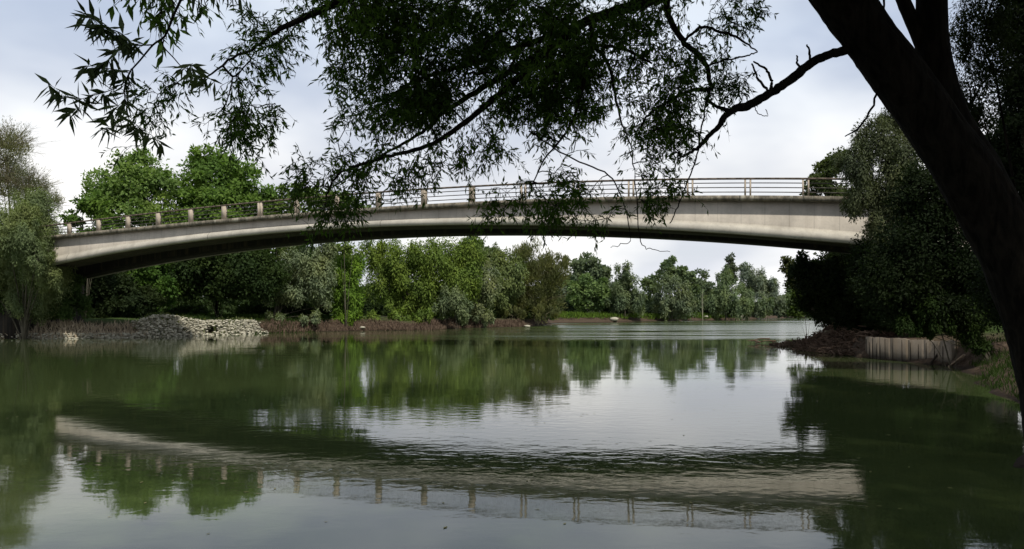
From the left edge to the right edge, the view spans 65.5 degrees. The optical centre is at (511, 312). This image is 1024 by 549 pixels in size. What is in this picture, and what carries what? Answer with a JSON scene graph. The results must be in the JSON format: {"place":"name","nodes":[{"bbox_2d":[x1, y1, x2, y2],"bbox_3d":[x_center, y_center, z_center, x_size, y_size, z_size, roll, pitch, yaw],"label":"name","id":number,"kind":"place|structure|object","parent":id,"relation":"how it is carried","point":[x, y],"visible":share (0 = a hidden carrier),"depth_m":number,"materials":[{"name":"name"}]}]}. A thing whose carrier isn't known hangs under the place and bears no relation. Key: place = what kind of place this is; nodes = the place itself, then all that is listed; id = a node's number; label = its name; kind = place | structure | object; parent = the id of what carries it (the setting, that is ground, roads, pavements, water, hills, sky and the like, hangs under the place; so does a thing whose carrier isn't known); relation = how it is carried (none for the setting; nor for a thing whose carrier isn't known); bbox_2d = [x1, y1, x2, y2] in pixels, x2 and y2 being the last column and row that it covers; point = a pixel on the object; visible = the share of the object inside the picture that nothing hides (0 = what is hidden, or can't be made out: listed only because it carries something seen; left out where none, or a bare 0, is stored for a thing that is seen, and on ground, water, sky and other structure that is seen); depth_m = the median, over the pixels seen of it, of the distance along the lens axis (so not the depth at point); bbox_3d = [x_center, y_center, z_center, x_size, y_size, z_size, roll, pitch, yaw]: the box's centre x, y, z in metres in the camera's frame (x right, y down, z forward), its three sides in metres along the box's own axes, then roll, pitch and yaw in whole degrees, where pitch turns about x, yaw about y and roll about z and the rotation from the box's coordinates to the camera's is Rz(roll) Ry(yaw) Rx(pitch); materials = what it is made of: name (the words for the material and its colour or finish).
{"place":"outdoors","nodes":[
{"label":"outdoors","id":0,"kind":"place"},
{"bbox_2d":[0,0,1010,301],"label":"sky","id":1,"kind":"structure","parent":0,"point":[803,123],"materials":[{"name":"white"}]},
{"bbox_2d":[0,317,1023,548],"bbox_3d":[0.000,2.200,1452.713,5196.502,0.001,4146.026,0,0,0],"label":"river water","id":2,"kind":"structure","parent":0,"point":[396,439],"depth_m":13.31,"materials":[{"name":"green liquid"}]},
{"bbox_2d":[17,356,950,533],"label":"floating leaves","id":3,"kind":"object","parent":2,"relation":"on","point":[492,482],"visible":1,"depth_m":10.36,"materials":[{"name":"green plant"}]},
{"bbox_2d":[747,338,775,342],"bbox_3d":[17.507,1.994,55.767,1.842,0.374,0.618,0,0,0],"label":"floating branch","id":4,"kind":"object","parent":2,"relation":"on","point":[755,340],"visible":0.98,"depth_m":55.88,"materials":[{"name":"brown wood"}]},
{"bbox_2d":[35,313,1023,467],"bbox_3d":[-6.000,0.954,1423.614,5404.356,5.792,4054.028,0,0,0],"label":"ground","id":5,"kind":"structure","parent":0,"point":[963,365],"depth_m":40.58,"materials":[{"name":"soil"}]},
{"bbox_2d":[0,115,65,220],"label":"sparse willow","id":6,"kind":"object","parent":5,"relation":"on","point":[11,177],"visible":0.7,"depth_m":66.98,"materials":[{"name":"green plant"}]},
{"bbox_2d":[0,186,77,338],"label":"olive willow","id":7,"kind":"object","parent":5,"relation":"on","point":[24,247],"visible":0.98,"depth_m":62.87,"materials":[{"name":"green plant"}]},
{"bbox_2d":[0,271,94,333],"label":"dark shrub","id":8,"kind":"object","parent":5,"relation":"on","point":[76,299],"visible":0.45,"depth_m":66.28,"materials":[{"name":"green plant"}]},
{"bbox_2d":[0,317,147,338],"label":"dry reeds","id":9,"kind":"object","parent":5,"relation":"on","point":[62,325],"visible":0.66,"depth_m":67.50,"materials":[{"name":"brown plant"}]},
{"bbox_2d":[57,189,120,317],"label":"leafy sapling","id":10,"kind":"object","parent":5,"relation":"on","point":[91,204],"visible":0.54,"depth_m":75.45,"materials":[{"name":"green plant"}]},
{"bbox_2d":[84,270,168,317],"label":"dark thicket","id":11,"kind":"object","parent":5,"relation":"on","point":[121,294],"visible":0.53,"depth_m":78.80,"materials":[{"name":"green plant"}]},
{"bbox_2d":[72,145,184,232],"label":"broadleaf tree","id":12,"kind":"object","parent":5,"relation":"on","point":[137,185],"visible":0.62,"depth_m":86.66,"materials":[{"name":"green plant"}]},
{"bbox_2d":[0,311,268,338],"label":"stone revetment","id":13,"kind":"object","parent":5,"relation":"on","point":[219,326],"visible":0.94,"depth_m":72.81,"materials":[{"name":"grey stone"}]},
{"bbox_2d":[126,263,182,314],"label":"dark evergreen","id":14,"kind":"object","parent":5,"relation":"on","point":[164,283],"visible":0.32,"depth_m":83.08,"materials":[{"name":"plant"}]},
{"bbox_2d":[163,304,209,315],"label":"undergrowth","id":15,"kind":"object","parent":5,"relation":"on","point":[188,309],"visible":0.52,"depth_m":95.56,"materials":[{"name":"green plant"}]},
{"bbox_2d":[161,143,278,314],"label":"broadleaf tree","id":16,"kind":"object","parent":5,"relation":"on","point":[202,191],"visible":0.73,"depth_m":88.55,"materials":[{"name":"green plant"}]},
{"bbox_2d":[157,250,292,317],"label":"dark thicket","id":17,"kind":"object","parent":5,"relation":"on","point":[248,276],"visible":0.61,"depth_m":85.16,"materials":[{"name":"green plant"}]},
{"bbox_2d":[136,312,335,334],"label":"shaded grass","id":18,"kind":"structure","parent":5,"relation":"on","point":[256,317],"depth_m":88.70,"materials":[{"name":"green plant"}]},
{"bbox_2d":[233,298,282,314],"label":"undergrowth","id":19,"kind":"object","parent":5,"relation":"on","point":[247,309],"visible":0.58,"depth_m":97.29,"materials":[{"name":"green plant"}]},
{"bbox_2d":[238,181,334,312],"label":"tree","id":20,"kind":"object","parent":5,"relation":"on","point":[282,194],"visible":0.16,"depth_m":91.08,"materials":[{"name":"plant"}]},
{"bbox_2d":[260,243,338,326],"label":"grey willow","id":21,"kind":"object","parent":5,"relation":"on","point":[307,272],"visible":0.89,"depth_m":90.90,"materials":[{"name":"green plant"}]},
{"bbox_2d":[274,300,330,315],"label":"undergrowth","id":22,"kind":"object","parent":5,"relation":"on","point":[305,311],"visible":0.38,"depth_m":101.28,"materials":[{"name":"green plant"}]},
{"bbox_2d":[258,245,347,313],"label":"green tree","id":23,"kind":"object","parent":5,"relation":"on","point":[273,251],"visible":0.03,"depth_m":99.50,"materials":[{"name":"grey plant"}]},
{"bbox_2d":[326,250,367,325],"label":"bright shrub","id":24,"kind":"object","parent":5,"relation":"on","point":[356,268],"visible":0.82,"depth_m":94.88,"materials":[{"name":"green plant"}]},
{"bbox_2d":[335,241,364,262],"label":"birch tree","id":25,"kind":"object","parent":5,"relation":"on","point":[347,249],"visible":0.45,"depth_m":99.11,"materials":[{"name":"green plant"}]},
{"bbox_2d":[328,190,371,326],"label":"tree","id":26,"kind":"object","parent":5,"relation":"on","point":[367,206],"visible":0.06,"depth_m":92.97,"materials":[{"name":"plant"}]},
{"bbox_2d":[159,281,558,320],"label":"distant wood","id":27,"kind":"object","parent":5,"relation":"on","point":[207,304],"visible":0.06,"depth_m":131.91,"materials":[{"name":"green plant"}]},
{"bbox_2d":[360,300,392,315],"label":"undergrowth","id":28,"kind":"object","parent":5,"relation":"on","point":[368,307],"visible":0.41,"depth_m":105.33,"materials":[{"name":"green plant"}]},
{"bbox_2d":[256,316,527,332],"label":"dry roots","id":29,"kind":"object","parent":5,"relation":"on","point":[440,324],"visible":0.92,"depth_m":96.11,"materials":[{"name":"brown wood"}]},
{"bbox_2d":[378,298,451,316],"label":"undergrowth","id":30,"kind":"object","parent":5,"relation":"on","point":[381,308],"visible":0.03,"depth_m":115.28,"materials":[{"name":"green plant"}]},
{"bbox_2d":[357,236,487,323],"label":"green willow","id":31,"kind":"object","parent":5,"relation":"on","point":[434,265],"visible":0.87,"depth_m":106.25,"materials":[{"name":"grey plant"}]},
{"bbox_2d":[431,282,474,328],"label":"drooping willow","id":32,"kind":"object","parent":5,"relation":"on","point":[450,302],"visible":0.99,"depth_m":103.49,"materials":[{"name":"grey plant"}]},
{"bbox_2d":[447,303,495,317],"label":"undergrowth","id":33,"kind":"object","parent":5,"relation":"on","point":[494,312],"visible":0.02,"depth_m":119.43,"materials":[{"name":"green plant"}]},
{"bbox_2d":[449,236,504,327],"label":"grey willow","id":34,"kind":"object","parent":5,"relation":"on","point":[485,299],"visible":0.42,"depth_m":110.45,"materials":[{"name":"green plant"}]},
{"bbox_2d":[464,236,492,264],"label":"dark tree","id":35,"kind":"object","parent":5,"relation":"on","point":[471,238],"visible":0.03,"depth_m":149.11,"materials":[{"name":"green plant"}]},
{"bbox_2d":[0,178,970,338],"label":"concrete footbridge","id":36,"kind":"object","parent":5,"relation":"on","point":[815,223],"visible":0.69,"depth_m":50.41,"materials":[{"name":"concrete"}]},
{"bbox_2d":[480,242,528,317],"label":"green willow","id":37,"kind":"object","parent":5,"relation":"on","point":[507,269],"visible":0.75,"depth_m":120.69,"materials":[{"name":"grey plant"}]},
{"bbox_2d":[492,297,533,318],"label":"undergrowth","id":38,"kind":"object","parent":5,"relation":"on","point":[527,312],"visible":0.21,"depth_m":124.87,"materials":[{"name":"green plant"}]},
{"bbox_2d":[34,0,1023,438],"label":"leaning willow","id":39,"kind":"object","parent":5,"relation":"on","point":[916,88],"visible":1,"depth_m":10.75,"materials":[{"name":"green plant"}]},
{"bbox_2d":[499,237,571,325],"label":"wispy willow","id":40,"kind":"object","parent":5,"relation":"on","point":[544,270],"visible":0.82,"depth_m":124.29,"materials":[{"name":"green plant"}]},
{"bbox_2d":[557,277,568,298],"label":"background tree","id":41,"kind":"object","parent":5,"relation":"on","point":[563,291],"visible":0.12,"depth_m":236.59,"materials":[{"name":"green plant"}]},
{"bbox_2d":[558,297,588,312],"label":"undergrowth","id":42,"kind":"object","parent":5,"relation":"on","point":[570,308],"visible":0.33,"depth_m":188.64,"materials":[{"name":"green plant"}]},
{"bbox_2d":[562,272,615,312],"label":"bright bush","id":43,"kind":"object","parent":5,"relation":"on","point":[584,289],"visible":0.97,"depth_m":183.75,"materials":[{"name":"green plant"}]},
{"bbox_2d":[566,251,613,312],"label":"round tree","id":44,"kind":"object","parent":5,"relation":"on","point":[594,268],"visible":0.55,"depth_m":212.82,"materials":[{"name":"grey plant"}]},
{"bbox_2d":[608,279,625,291],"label":"background tree","id":45,"kind":"object","parent":5,"relation":"on","point":[610,284],"visible":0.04,"depth_m":226.17,"materials":[{"name":"green plant"}]},
{"bbox_2d":[600,305,636,313],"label":"undergrowth","id":46,"kind":"object","parent":5,"relation":"on","point":[628,311],"visible":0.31,"depth_m":186.95,"materials":[{"name":"green plant"}]},
{"bbox_2d":[604,259,648,317],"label":"poplar tree","id":47,"kind":"object","parent":5,"relation":"on","point":[628,298],"visible":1,"depth_m":181.16,"materials":[{"name":"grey plant"}]},
{"bbox_2d":[552,311,733,319],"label":"meadow grass","id":48,"kind":"structure","parent":5,"relation":"on","point":[578,314],"depth_m":181.11,"materials":[{"name":"green plant"}]},
{"bbox_2d":[633,293,652,309],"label":"shrub","id":49,"kind":"object","parent":5,"relation":"on","point":[649,301],"visible":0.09,"depth_m":202.50,"materials":[{"name":"green plant"}]},
{"bbox_2d":[638,303,673,317],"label":"undergrowth","id":50,"kind":"object","parent":5,"relation":"on","point":[648,310],"visible":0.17,"depth_m":194.55,"materials":[{"name":"green plant"}]},
{"bbox_2d":[639,255,704,299],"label":"pointed tree","id":51,"kind":"object","parent":5,"relation":"on","point":[667,265],"visible":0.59,"depth_m":198.38,"materials":[{"name":"green plant"}]},
{"bbox_2d":[650,271,701,320],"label":"round willow","id":52,"kind":"object","parent":5,"relation":"on","point":[678,307],"visible":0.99,"depth_m":188.68,"materials":[{"name":"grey plant"}]},
{"bbox_2d":[694,267,709,320],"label":"slim tree","id":53,"kind":"object","parent":5,"relation":"on","point":[703,274],"visible":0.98,"depth_m":191.76,"materials":[{"name":"green plant"}]},
{"bbox_2d":[587,293,817,317],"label":"distant wood","id":54,"kind":"object","parent":5,"relation":"on","point":[682,301],"visible":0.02,"depth_m":306.97,"materials":[{"name":"green plant"}]},
{"bbox_2d":[691,280,715,312],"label":"dark bush","id":55,"kind":"object","parent":5,"relation":"on","point":[708,288],"visible":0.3,"depth_m":219.18,"materials":[{"name":"plant"}]},
{"bbox_2d":[700,266,754,319],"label":"drooping willow","id":56,"kind":"object","parent":5,"relation":"on","point":[722,296],"visible":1,"depth_m":210.31,"materials":[{"name":"green plant"}]},
{"bbox_2d":[720,252,738,285],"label":"leafy broadleaf tree","id":57,"kind":"object","parent":5,"relation":"on","point":[729,259],"visible":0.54,"depth_m":261.27,"materials":[{"name":"green plant"}]},
{"bbox_2d":[716,308,750,319],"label":"undergrowth","id":58,"kind":"object","parent":5,"relation":"on","point":[746,316],"visible":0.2,"depth_m":221.34,"materials":[{"name":"green plant"}]},
{"bbox_2d":[736,281,774,319],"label":"drooping willow","id":59,"kind":"object","parent":5,"relation":"on","point":[761,306],"visible":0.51,"depth_m":234.97,"materials":[{"name":"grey plant"}]},
{"bbox_2d":[736,261,787,318],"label":"poplar tree","id":60,"kind":"object","parent":5,"relation":"on","point":[757,284],"visible":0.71,"depth_m":248.21,"materials":[{"name":"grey plant"}]},
{"bbox_2d":[752,305,788,317],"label":"undergrowth","id":61,"kind":"object","parent":5,"relation":"on","point":[778,311],"visible":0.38,"depth_m":248.41,"materials":[{"name":"green plant"}]},
{"bbox_2d":[773,282,799,317],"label":"bright bush","id":62,"kind":"object","parent":5,"relation":"on","point":[789,303],"visible":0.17,"depth_m":288.60,"materials":[{"name":"plant"}]},
{"bbox_2d":[786,289,810,335],"bbox_3d":[22.252,0.371,59.960,3.274,4.663,2.192,0,0,0],"label":"green shrub","id":63,"kind":"object","parent":5,"relation":"on","point":[791,311],"visible":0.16,"depth_m":59.79,"materials":[{"name":"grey plant"}]},
{"bbox_2d":[777,255,825,327],"bbox_3d":[19.009,-0.892,52.207,3.530,5.693,1.663,0,0,-18],"label":"leafy sapling","id":64,"kind":"object","parent":5,"relation":"on","point":[785,260],"visible":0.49,"depth_m":51.85,"materials":[{"name":"plant"}]},
{"bbox_2d":[784,249,853,331],"bbox_3d":[20.986,-1.328,50.162,7.543,6.452,5.084,0,0,0],"label":"shaded tree","id":65,"kind":"object","parent":5,"relation":"on","point":[824,277],"visible":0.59,"depth_m":49.34,"materials":[{"name":"green plant"}]},
{"bbox_2d":[799,146,856,257],"bbox_3d":[21.585,-4.520,53.010,4.808,12.816,3.826,0,0,0],"label":"green tree","id":66,"kind":"object","parent":5,"relation":"on","point":[824,167],"visible":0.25,"depth_m":52.58,"materials":[{"name":"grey plant"}]},
{"bbox_2d":[765,322,906,355],"bbox_3d":[20.395,1.294,49.933,8.608,3.102,21.300,0,0,0],"label":"driftwood heap","id":67,"kind":"object","parent":5,"relation":"on","point":[824,340],"visible":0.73,"depth_m":44.29,"materials":[{"name":"brown wood"}]},
{"bbox_2d":[829,108,927,256],"bbox_3d":[17.869,-4.361,36.524,6.644,11.158,3.034,0,0,0],"label":"silver willow","id":68,"kind":"object","parent":5,"relation":"on","point":[855,167],"visible":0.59,"depth_m":36.09,"materials":[{"name":"grey plant"}]},
{"bbox_2d":[866,336,955,363],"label":"retaining wall","id":69,"kind":"structure","parent":5,"relation":"on","point":[899,349],"depth_m":35.22,"materials":[{"name":"concrete"}]},
{"bbox_2d":[844,229,977,336],"bbox_3d":[19.582,-1.362,38.435,7.043,5.810,4.308,0,0,0],"label":"dark shrub","id":70,"kind":"object","parent":5,"relation":"on","point":[867,320],"visible":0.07,"depth_m":38.45,"materials":[{"name":"green plant"}]},
{"bbox_2d":[844,152,1001,369],"bbox_3d":[16.522,-1.712,30.108,7.656,8.840,4.512,0,0,0],"label":"tree","id":71,"kind":"object","parent":5,"relation":"on","point":[920,258],"visible":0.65,"depth_m":29.30,"materials":[{"name":"green plant"}]},
{"bbox_2d":[891,285,995,362],"bbox_3d":[16.112,0.525,29.455,3.982,3.246,2.011,0,0,0],"label":"green shrub","id":72,"kind":"object","parent":5,"relation":"on","point":[980,345],"visible":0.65,"depth_m":29.25,"materials":[{"name":"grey plant"}]},
{"bbox_2d":[948,354,965,366],"bbox_3d":[17.762,1.946,31.750,0.180,0.529,0.619,0,0,-32],"label":"wooden plank","id":73,"kind":"object","parent":5,"relation":"on","point":[959,359],"visible":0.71,"depth_m":31.67,"materials":[{"name":"wood"}]},
{"bbox_2d":[948,0,1023,187],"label":"loose tree","id":74,"kind":"object","parent":5,"relation":"on","point":[966,48],"visible":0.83,"depth_m":16.87,"materials":[{"name":"green plant"}]},
{"bbox_2d":[955,0,1023,339],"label":"ivy tree","id":75,"kind":"object","parent":5,"relation":"on","point":[1013,112],"visible":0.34,"depth_m":18.79,"materials":[{"name":"green plant"}]},
{"bbox_2d":[1003,0,1023,178],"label":"shade tree","id":76,"kind":"object","parent":5,"relation":"on","point":[1020,27],"visible":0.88,"depth_m":15.47,"materials":[{"name":"green plant"}]},
{"bbox_2d":[962,333,1018,399],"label":"bank grass","id":77,"kind":"structure","parent":0,"point":[994,372],"depth_m":24.80,"materials":[{"name":"green plant"}]}
]}

